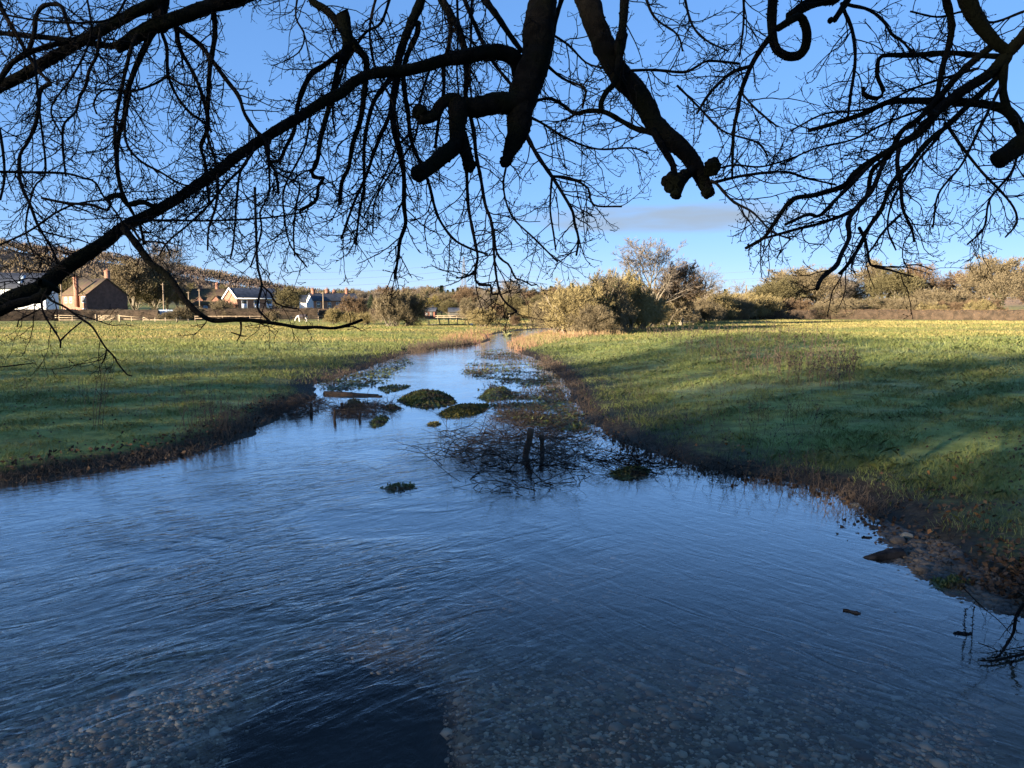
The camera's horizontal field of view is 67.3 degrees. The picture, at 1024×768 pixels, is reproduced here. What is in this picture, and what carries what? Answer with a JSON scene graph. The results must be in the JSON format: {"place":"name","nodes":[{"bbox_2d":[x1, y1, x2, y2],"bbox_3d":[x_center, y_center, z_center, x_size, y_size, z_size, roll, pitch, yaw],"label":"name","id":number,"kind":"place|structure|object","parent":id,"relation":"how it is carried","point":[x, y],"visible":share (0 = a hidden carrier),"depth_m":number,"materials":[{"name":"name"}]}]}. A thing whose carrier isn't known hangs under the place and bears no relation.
{"place":"outdoors","nodes":[
{"label":"outdoors","id":0,"kind":"place"},
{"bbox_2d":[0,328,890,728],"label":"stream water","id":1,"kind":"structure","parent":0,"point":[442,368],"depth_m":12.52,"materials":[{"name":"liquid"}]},
{"bbox_2d":[323,391,378,395],"bbox_3d":[-4.901,0.329,23.393,1.761,0.209,0.199,1,6,12],"label":"fallen log","id":2,"kind":"object","parent":1,"relation":"on","point":[340,392],"visible":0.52,"depth_m":23.35,"materials":[{"name":"brown wood"}]},
{"bbox_2d":[321,388,403,418],"bbox_3d":[-3.812,0.433,19.763,2.421,0.574,3.334,-2,6,-18],"label":"drift raft","id":3,"kind":"object","parent":1,"relation":"on","point":[376,404],"visible":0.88,"depth_m":19.45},
{"bbox_2d":[366,414,389,427],"bbox_3d":[-3.125,0.849,17.876,0.510,0.123,2.115,0,6,0],"label":"weed mound","id":4,"kind":"object","parent":1,"relation":"on","point":[379,420],"visible":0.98,"depth_m":17.73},
{"bbox_2d":[378,384,410,392],"bbox_3d":[-3.949,0.135,25.171,1.080,0.128,2.825,0,6,0],"label":"weed mound","id":5,"kind":"object","parent":1,"relation":"on","point":[393,387],"visible":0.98,"depth_m":25.29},
{"bbox_2d":[380,480,415,493],"bbox_3d":[-1.635,1.507,11.260,0.694,0.100,0.525,-4,7,-38],"label":"weed mound","id":6,"kind":"object","parent":1,"relation":"on","point":[390,487],"visible":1,"depth_m":11.21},
{"bbox_2d":[397,388,456,408],"bbox_3d":[-2.431,0.343,22.429,1.863,0.343,4.956,0,6,0],"label":"weed mound","id":7,"kind":"object","parent":1,"relation":"on","point":[425,398],"visible":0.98,"depth_m":21.52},
{"bbox_2d":[381,403,510,473],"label":"drift sticks","id":8,"kind":"object","parent":1,"relation":"on","point":[448,447],"visible":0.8,"depth_m":14.08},
{"bbox_2d":[311,349,599,432],"bbox_3d":[-2.669,-0.692,33.749,9.594,0.278,35.404,0,6,0],"label":"floating weed","id":9,"kind":"object","parent":1,"relation":"on","point":[538,398],"visible":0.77,"depth_m":25.43,"materials":[{"name":"plant"}]},
{"bbox_2d":[437,402,488,417],"bbox_3d":[-1.285,0.632,19.747,1.396,0.256,2.851,0,6,0],"label":"weed mound","id":10,"kind":"object","parent":1,"relation":"on","point":[460,410],"visible":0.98,"depth_m":19.37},
{"bbox_2d":[477,386,512,401],"bbox_3d":[-0.499,0.229,23.664,1.113,0.266,4.421,0,6,0],"label":"weed mound","id":11,"kind":"object","parent":1,"relation":"on","point":[497,391],"visible":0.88,"depth_m":23.00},
{"bbox_2d":[479,349,534,360],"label":"drowned stems","id":12,"kind":"object","parent":1,"relation":"in","point":[521,354],"visible":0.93,"depth_m":42.19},
{"bbox_2d":[409,406,617,508],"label":"drift sticks","id":13,"kind":"object","parent":1,"relation":"on","point":[510,472],"visible":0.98,"depth_m":11.64,"materials":[{"name":"wood"}]},
{"bbox_2d":[412,399,622,475],"bbox_3d":[0.202,0.689,14.809,3.837,1.029,6.077,0,6,0],"label":"brush heap","id":14,"kind":"object","parent":1,"relation":"on","point":[552,438],"visible":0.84,"depth_m":13.75,"materials":[{"name":"wood"}]},
{"bbox_2d":[476,397,563,424],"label":"drift sticks","id":15,"kind":"object","parent":1,"relation":"on","point":[527,412],"visible":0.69,"depth_m":18.24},
{"bbox_2d":[467,351,580,428],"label":"drowned stems","id":16,"kind":"object","parent":1,"relation":"in","point":[524,380],"visible":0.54,"depth_m":21.61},
{"bbox_2d":[483,381,570,402],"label":"drowned stems","id":17,"kind":"object","parent":1,"relation":"in","point":[539,393],"visible":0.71,"depth_m":23.20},
{"bbox_2d":[606,464,651,479],"bbox_3d":[1.849,1.380,12.197,0.699,0.172,1.023,1,6,14],"label":"weed mound","id":18,"kind":"object","parent":1,"relation":"on","point":[627,474],"visible":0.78,"depth_m":12.03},
{"bbox_2d":[575,423,698,483],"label":"drift sticks","id":19,"kind":"object","parent":1,"relation":"on","point":[635,459],"visible":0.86,"depth_m":12.56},
{"bbox_2d":[667,451,782,491],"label":"drift sticks","id":20,"kind":"object","parent":1,"relation":"on","point":[728,469],"visible":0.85,"depth_m":11.83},
{"bbox_2d":[863,548,906,562],"bbox_3d":[3.922,1.800,8.107,0.478,0.130,0.111,-1,6,-9],"label":"rock","id":21,"kind":"object","parent":1,"relation":"on","point":[886,554],"visible":0.94,"depth_m":8.07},
{"bbox_2d":[961,585,1023,671],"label":"bare branch","id":22,"kind":"object","parent":1,"relation":"in","point":[1014,630],"visible":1,"depth_m":5.85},
{"bbox_2d":[0,251,1023,767],"bbox_3d":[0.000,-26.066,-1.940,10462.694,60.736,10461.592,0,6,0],"label":"ground","id":23,"kind":"structure","parent":0,"point":[348,719],"depth_m":8.41,"materials":[{"name":"plant"}]},
{"bbox_2d":[0,273,59,309],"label":"house","id":24,"kind":"structure","parent":23,"relation":"on","point":[11,285],"depth_m":161.73,"materials":[{"name":"paint"}]},
{"bbox_2d":[0,308,160,320],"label":"dark hedge","id":25,"kind":"object","parent":23,"relation":"on","point":[151,314],"visible":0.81,"depth_m":148.71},
{"bbox_2d":[59,269,128,309],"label":"house","id":26,"kind":"structure","parent":23,"relation":"on","point":[106,293],"depth_m":178.51,"materials":[{"name":"orange brick"}]},
{"bbox_2d":[92,354,114,426],"bbox_3d":[-7.791,0.107,14.723,0.438,1.521,0.219,0,6,0],"label":"dead sapling","id":27,"kind":"object","parent":23,"relation":"on","point":[101,396],"visible":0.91,"depth_m":14.71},
{"bbox_2d":[0,434,212,484],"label":"bank herbage","id":28,"kind":"object","parent":23,"relation":"on","point":[122,459],"visible":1,"depth_m":12.65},
{"bbox_2d":[102,254,164,308],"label":"bare tree","id":29,"kind":"object","parent":23,"relation":"on","point":[127,271],"visible":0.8,"depth_m":197.04,"materials":[{"name":"brown plant"}]},
{"bbox_2d":[129,268,183,309],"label":"bare tree","id":30,"kind":"object","parent":23,"relation":"on","point":[146,296],"visible":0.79,"depth_m":201.32,"materials":[{"name":"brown plant"}]},
{"bbox_2d":[135,243,195,309],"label":"bare tree","id":31,"kind":"object","parent":23,"relation":"on","point":[171,260],"visible":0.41,"depth_m":204.76,"materials":[{"name":"brown plant"}]},
{"bbox_2d":[166,306,204,320],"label":"scrub bush","id":32,"kind":"object","parent":23,"relation":"on","point":[182,310],"visible":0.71,"depth_m":147.92,"materials":[{"name":"brown plant"}]},
{"bbox_2d":[0,334,372,419],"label":"dead docks","id":33,"kind":"object","parent":23,"relation":"on","point":[26,384],"visible":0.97,"depth_m":21.99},
{"bbox_2d":[189,282,226,308],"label":"house","id":34,"kind":"structure","parent":23,"relation":"on","point":[207,296],"depth_m":205.83,"materials":[{"name":"orange brick"}]},
{"bbox_2d":[176,389,261,438],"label":"dead docks","id":35,"kind":"object","parent":23,"relation":"on","point":[210,410],"visible":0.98,"depth_m":15.65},
{"bbox_2d":[209,299,238,317],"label":"scrub bush","id":36,"kind":"object","parent":23,"relation":"on","point":[219,304],"visible":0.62,"depth_m":157.85,"materials":[{"name":"brown plant"}]},
{"bbox_2d":[166,391,309,449],"bbox_3d":[-6.067,0.664,17.874,1.395,0.480,7.749,0,6,-2],"label":"bank herbage","id":37,"kind":"object","parent":23,"relation":"on","point":[228,434],"visible":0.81,"depth_m":16.42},
{"bbox_2d":[179,307,317,319],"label":"dark hedge","id":38,"kind":"object","parent":23,"relation":"on","point":[237,311],"visible":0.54,"depth_m":158.63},
{"bbox_2d":[222,287,289,308],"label":"house","id":39,"kind":"structure","parent":23,"relation":"on","point":[249,300],"depth_m":190.16,"materials":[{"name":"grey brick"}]},
{"bbox_2d":[195,316,322,320],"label":"paddock fence","id":40,"kind":"object","parent":23,"relation":"on","point":[318,318],"visible":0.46,"depth_m":140.36,"materials":[{"name":"brown wood"}]},
{"bbox_2d":[272,283,303,307],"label":"bare tree","id":41,"kind":"object","parent":23,"relation":"on","point":[282,295],"visible":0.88,"depth_m":179.79,"materials":[{"name":"brown plant"}]},
{"bbox_2d":[246,382,342,418],"bbox_3d":[-5.633,0.340,20.231,2.546,0.668,4.488,0,6,0],"label":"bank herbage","id":42,"kind":"object","parent":23,"relation":"on","point":[310,399],"visible":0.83,"depth_m":19.54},
{"bbox_2d":[305,287,341,315],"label":"house","id":43,"kind":"structure","parent":23,"relation":"on","point":[313,299],"depth_m":206.38,"materials":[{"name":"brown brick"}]},
{"bbox_2d":[322,307,347,324],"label":"ivy bush","id":44,"kind":"object","parent":23,"relation":"on","point":[334,315],"visible":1,"depth_m":110.92,"materials":[{"name":"green plant"}]},
{"bbox_2d":[334,294,368,316],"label":"scrub bush","id":45,"kind":"object","parent":23,"relation":"on","point":[350,304],"visible":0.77,"depth_m":147.96,"materials":[{"name":"brown plant"}]},
{"bbox_2d":[355,311,376,324],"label":"ivy bush","id":46,"kind":"object","parent":23,"relation":"on","point":[366,317],"visible":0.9,"depth_m":109.22,"materials":[{"name":"green plant"}]},
{"bbox_2d":[297,342,481,388],"bbox_3d":[-5.747,-1.477,40.565,3.358,0.456,31.742,1,6,7],"label":"bank herbage","id":47,"kind":"object","parent":23,"relation":"on","point":[415,351],"visible":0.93,"depth_m":35.42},
{"bbox_2d":[368,289,414,326],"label":"scrub bush","id":48,"kind":"object","parent":23,"relation":"on","point":[391,313],"visible":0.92,"depth_m":98.63,"materials":[{"name":"brown plant"}]},
{"bbox_2d":[394,288,430,325],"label":"ivy bush","id":49,"kind":"object","parent":23,"relation":"on","point":[418,308],"visible":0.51,"depth_m":101.36,"materials":[{"name":"green plant"}]},
{"bbox_2d":[401,336,475,350],"bbox_3d":[-4.818,-2.781,51.865,2.069,0.775,9.776,2,6,18],"label":"bank herbage","id":50,"kind":"object","parent":23,"relation":"on","point":[425,346],"visible":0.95,"depth_m":50.98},
{"bbox_2d":[438,297,458,312],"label":"bare tree","id":51,"kind":"object","parent":23,"relation":"on","point":[447,304],"visible":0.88,"depth_m":203.14,"materials":[{"name":"green plant"}]},
{"bbox_2d":[450,287,481,303],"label":"bare tree","id":52,"kind":"object","parent":23,"relation":"on","point":[466,293],"visible":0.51,"depth_m":237.41,"materials":[{"name":"brown plant"}]},
{"bbox_2d":[456,301,505,318],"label":"scrub bush","id":53,"kind":"object","parent":23,"relation":"on","point":[470,306],"visible":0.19,"depth_m":153.87,"materials":[{"name":"brown plant"}]},
{"bbox_2d":[463,307,500,326],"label":"scrub bush","id":54,"kind":"object","parent":23,"relation":"on","point":[485,321],"visible":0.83,"depth_m":100.51,"materials":[{"name":"grey plant"}]},
{"bbox_2d":[0,511,998,767],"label":"bed pebbles","id":55,"kind":"object","parent":23,"relation":"on","point":[762,739],"visible":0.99,"depth_m":5.79,"materials":[{"name":"stone"}]},
{"bbox_2d":[0,237,1019,306],"bbox_3d":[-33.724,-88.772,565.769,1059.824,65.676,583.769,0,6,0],"label":"hillside wood","id":56,"kind":"object","parent":23,"relation":"on","point":[199,272],"visible":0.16,"depth_m":548.87,"materials":[{"name":"plant"}]},
{"bbox_2d":[0,0,1023,399],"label":"overhanging tree","id":57,"kind":"object","parent":23,"relation":"on","point":[530,66],"visible":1,"depth_m":5.62,"materials":[{"name":"black plant"}]},
{"bbox_2d":[0,319,1023,565],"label":"grass","id":58,"kind":"structure","parent":23,"relation":"on","point":[866,463],"depth_m":26.73,"materials":[{"name":"plant"}]},
{"bbox_2d":[0,336,1023,609],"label":"fallen leaves","id":59,"kind":"object","parent":23,"relation":"on","point":[1016,580],"visible":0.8,"depth_m":9.63,"materials":[{"name":"brown plant"}]},
{"bbox_2d":[0,319,1023,352],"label":"dry grass","id":60,"kind":"structure","parent":23,"relation":"on","point":[734,324],"depth_m":83.46,"materials":[{"name":"plant"}]},
{"bbox_2d":[493,277,530,318],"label":"bare tree","id":61,"kind":"object","parent":23,"relation":"on","point":[511,286],"visible":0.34,"depth_m":167.90,"materials":[{"name":"brown plant"}]},
{"bbox_2d":[503,293,526,315],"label":"tree","id":62,"kind":"object","parent":23,"relation":"on","point":[517,301],"visible":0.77,"depth_m":163.39,"materials":[{"name":"brown plant"}]},
{"bbox_2d":[522,428,533,472],"bbox_3d":[0.280,1.179,13.637,0.208,0.806,0.127,0,6,0],"label":"cut post","id":63,"kind":"object","parent":23,"relation":"on","point":[530,434],"visible":0.59,"depth_m":13.58,"materials":[{"name":"brown wood"}]},
{"bbox_2d":[439,321,630,352],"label":"reeds","id":64,"kind":"object","parent":23,"relation":"on","point":[523,341],"visible":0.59,"depth_m":60.33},
{"bbox_2d":[523,291,567,332],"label":"scrub bush","id":65,"kind":"object","parent":23,"relation":"on","point":[536,308],"visible":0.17,"depth_m":73.33,"materials":[{"name":"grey plant"}]},
{"bbox_2d":[539,276,619,333],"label":"scrub bush","id":66,"kind":"object","parent":23,"relation":"on","point":[577,297],"visible":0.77,"depth_m":65.02,"materials":[{"name":"brown plant"}]},
{"bbox_2d":[564,303,621,334],"bbox_3d":[6.588,-5.357,63.617,4.756,2.968,4.991,3,7,32],"label":"scrub bush","id":67,"kind":"object","parent":23,"relation":"on","point":[587,320],"visible":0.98,"depth_m":63.03,"materials":[{"name":"brown plant"}]},
{"bbox_2d":[528,353,680,453],"bbox_3d":[1.727,-0.181,27.061,1.875,0.444,27.279,0,6,-2],"label":"bank herbage","id":68,"kind":"object","parent":23,"relation":"on","point":[557,367],"visible":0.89,"depth_m":23.97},
{"bbox_2d":[567,325,647,338],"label":"reeds","id":69,"kind":"object","parent":23,"relation":"on","point":[606,331],"visible":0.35,"depth_m":63.66,"materials":[{"name":"plant"}]},
{"bbox_2d":[576,268,639,331],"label":"ivy bush","id":70,"kind":"object","parent":23,"relation":"on","point":[611,286],"visible":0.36,"depth_m":67.42,"materials":[{"name":"green plant"}]},
{"bbox_2d":[607,265,659,329],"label":"ivy bush","id":71,"kind":"object","parent":23,"relation":"on","point":[641,304],"visible":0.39,"depth_m":72.69,"materials":[{"name":"green plant"}]},
{"bbox_2d":[634,293,671,328],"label":"scrub bush","id":72,"kind":"object","parent":23,"relation":"on","point":[661,313],"visible":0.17,"depth_m":78.75,"materials":[{"name":"green plant"}]},
{"bbox_2d":[612,236,703,302],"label":"bare tree","id":73,"kind":"object","parent":23,"relation":"on","point":[656,259],"visible":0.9,"depth_m":90.12,"materials":[{"name":"brown plant"}]},
{"bbox_2d":[648,291,700,324],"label":"scrub bush","id":74,"kind":"object","parent":23,"relation":"on","point":[686,307],"visible":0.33,"depth_m":95.29,"materials":[{"name":"brown plant"}]},
{"bbox_2d":[652,259,714,324],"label":"bare tree","id":75,"kind":"object","parent":23,"relation":"on","point":[693,277],"visible":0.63,"depth_m":94.29,"materials":[{"name":"brown plant"}]},
{"bbox_2d":[682,261,728,303],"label":"bare tree","id":76,"kind":"object","parent":23,"relation":"on","point":[713,287],"visible":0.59,"depth_m":125.44,"materials":[{"name":"grey plant"}]},
{"bbox_2d":[594,336,822,494],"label":"dead docks","id":77,"kind":"object","parent":23,"relation":"on","point":[613,392],"visible":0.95,"depth_m":14.71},
{"bbox_2d":[691,297,725,322],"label":"scrub bush","id":78,"kind":"object","parent":23,"relation":"on","point":[707,309],"visible":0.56,"depth_m":109.91,"materials":[{"name":"brown plant"}]},
{"bbox_2d":[695,287,741,319],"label":"scrub bush","id":79,"kind":"object","parent":23,"relation":"on","point":[725,300],"visible":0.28,"depth_m":132.23,"materials":[{"name":"green plant"}]},
{"bbox_2d":[726,298,757,319],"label":"scrub bush","id":80,"kind":"object","parent":23,"relation":"on","point":[748,308],"visible":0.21,"depth_m":138.38,"materials":[{"name":"green plant"}]},
{"bbox_2d":[729,290,770,319],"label":"scrub bush","id":81,"kind":"object","parent":23,"relation":"on","point":[750,297],"visible":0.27,"depth_m":143.54,"materials":[{"name":"green plant"}]},
{"bbox_2d":[643,318,862,389],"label":"dead docks","id":82,"kind":"object","parent":23,"relation":"on","point":[814,364],"visible":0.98,"depth_m":27.22,"materials":[{"name":"plant"}]},
{"bbox_2d":[749,293,787,318],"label":"scrub bush","id":83,"kind":"object","parent":23,"relation":"on","point":[774,305],"visible":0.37,"depth_m":147.73,"materials":[{"name":"green plant"}]},
{"bbox_2d":[624,446,913,522],"bbox_3d":[3.798,1.374,11.780,1.763,0.401,4.980,-3,6,-28],"label":"bank herbage","id":84,"kind":"object","parent":23,"relation":"on","point":[817,488],"visible":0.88,"depth_m":11.10,"materials":[{"name":"plant"}]},
{"bbox_2d":[755,274,804,302],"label":"bare tree","id":85,"kind":"object","parent":23,"relation":"on","point":[779,288],"visible":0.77,"depth_m":172.93,"materials":[{"name":"brown plant"}]},
{"bbox_2d":[756,263,827,301],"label":"bare tree","id":86,"kind":"object","parent":23,"relation":"on","point":[781,273],"visible":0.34,"depth_m":178.14,"materials":[{"name":"brown plant"}]},
{"bbox_2d":[779,297,814,309],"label":"scrub bush","id":87,"kind":"object","parent":23,"relation":"on","point":[801,305],"visible":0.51,"depth_m":151.84,"materials":[{"name":"brown plant"}]},
{"bbox_2d":[575,347,1023,539],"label":"tussock grass","id":88,"kind":"structure","parent":23,"relation":"on","point":[883,413],"depth_m":21.33,"materials":[{"name":"plant"}]},
{"bbox_2d":[788,266,847,302],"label":"bare tree","id":89,"kind":"object","parent":23,"relation":"on","point":[817,295],"visible":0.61,"depth_m":176.16,"materials":[{"name":"brown plant"}]},
{"bbox_2d":[808,300,854,316],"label":"scrub bush","id":90,"kind":"object","parent":23,"relation":"on","point":[824,306],"visible":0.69,"depth_m":148.60,"materials":[{"name":"brown plant"}]},
{"bbox_2d":[821,274,859,299],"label":"bare tree","id":91,"kind":"object","parent":23,"relation":"on","point":[835,296],"visible":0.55,"depth_m":175.10,"materials":[{"name":"brown plant"}]},
{"bbox_2d":[813,296,867,309],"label":"scrub bush","id":92,"kind":"object","parent":23,"relation":"on","point":[854,303],"visible":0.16,"depth_m":155.54,"materials":[{"name":"brown plant"}]},
{"bbox_2d":[828,279,871,300],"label":"bare tree","id":93,"kind":"object","parent":23,"relation":"on","point":[859,294],"visible":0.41,"depth_m":186.14,"materials":[{"name":"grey plant"}]},
{"bbox_2d":[847,258,893,299],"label":"ivy clad tree","id":94,"kind":"object","parent":23,"relation":"on","point":[872,270],"visible":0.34,"depth_m":183.19,"materials":[{"name":"green plant"}]},
{"bbox_2d":[749,309,1023,320],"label":"clipped hedge","id":95,"kind":"object","parent":23,"relation":"on","point":[933,314],"visible":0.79,"depth_m":145.15,"materials":[{"name":"plant"}]},
{"bbox_2d":[864,297,908,309],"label":"scrub bush","id":96,"kind":"object","parent":23,"relation":"on","point":[886,303],"visible":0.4,"depth_m":158.24,"materials":[{"name":"brown plant"}]},
{"bbox_2d":[862,264,930,299],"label":"bare tree","id":97,"kind":"object","parent":23,"relation":"on","point":[893,281],"visible":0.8,"depth_m":168.54,"materials":[{"name":"brown plant"}]},
{"bbox_2d":[885,298,940,309],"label":"scrub bush","id":98,"kind":"object","parent":23,"relation":"on","point":[914,306],"visible":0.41,"depth_m":155.44,"materials":[{"name":"brown plant"}]},
{"bbox_2d":[806,520,1023,623],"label":"bank stones","id":99,"kind":"object","parent":23,"relation":"on","point":[925,608],"visible":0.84,"depth_m":7.53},
{"bbox_2d":[928,573,974,595],"bbox_3d":[4.187,1.886,7.223,0.609,0.102,0.480,-3,6,-27],"label":"weed mound","id":100,"kind":"object","parent":99,"relation":"on","point":[945,583],"visible":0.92,"depth_m":7.26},
{"bbox_2d":[896,262,951,292],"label":"bare tree","id":101,"kind":"object","parent":23,"relation":"on","point":[932,282],"visible":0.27,"depth_m":174.18,"materials":[{"name":"brown plant"}]},
{"bbox_2d":[915,301,949,309],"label":"scrub bush","id":102,"kind":"object","parent":23,"relation":"on","point":[928,306],"visible":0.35,"depth_m":152.53,"materials":[{"name":"brown plant"}]},
{"bbox_2d":[896,286,983,303],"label":"scrub bush","id":103,"kind":"object","parent":23,"relation":"on","point":[941,294],"visible":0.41,"depth_m":160.86,"materials":[{"name":"brown plant"}]},
{"bbox_2d":[939,270,983,299],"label":"bare tree","id":104,"kind":"object","parent":23,"relation":"on","point":[954,276],"visible":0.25,"depth_m":179.53,"materials":[{"name":"brown plant"}]},
{"bbox_2d":[963,298,995,309],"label":"bush","id":105,"kind":"object","parent":23,"relation":"on","point":[977,305],"visible":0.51,"depth_m":148.83,"materials":[{"name":"green plant"}]},
{"bbox_2d":[949,252,1023,299],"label":"bare tree","id":106,"kind":"object","parent":23,"relation":"on","point":[975,278],"visible":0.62,"depth_m":166.05,"materials":[{"name":"brown plant"}]},
{"bbox_2d":[964,297,1008,309],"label":"scrub bush","id":107,"kind":"object","parent":23,"relation":"on","point":[997,303],"visible":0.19,"depth_m":150.19,"materials":[{"name":"brown plant"}]},
{"bbox_2d":[971,271,1023,309],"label":"ivy clad tree","id":108,"kind":"object","parent":23,"relation":"on","point":[999,286],"visible":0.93,"depth_m":158.22,"materials":[{"name":"green plant"}]},
{"bbox_2d":[0,0,1023,301],"label":"sky","id":109,"kind":"structure","parent":0,"point":[704,223],"materials":[{"name":"blue"}]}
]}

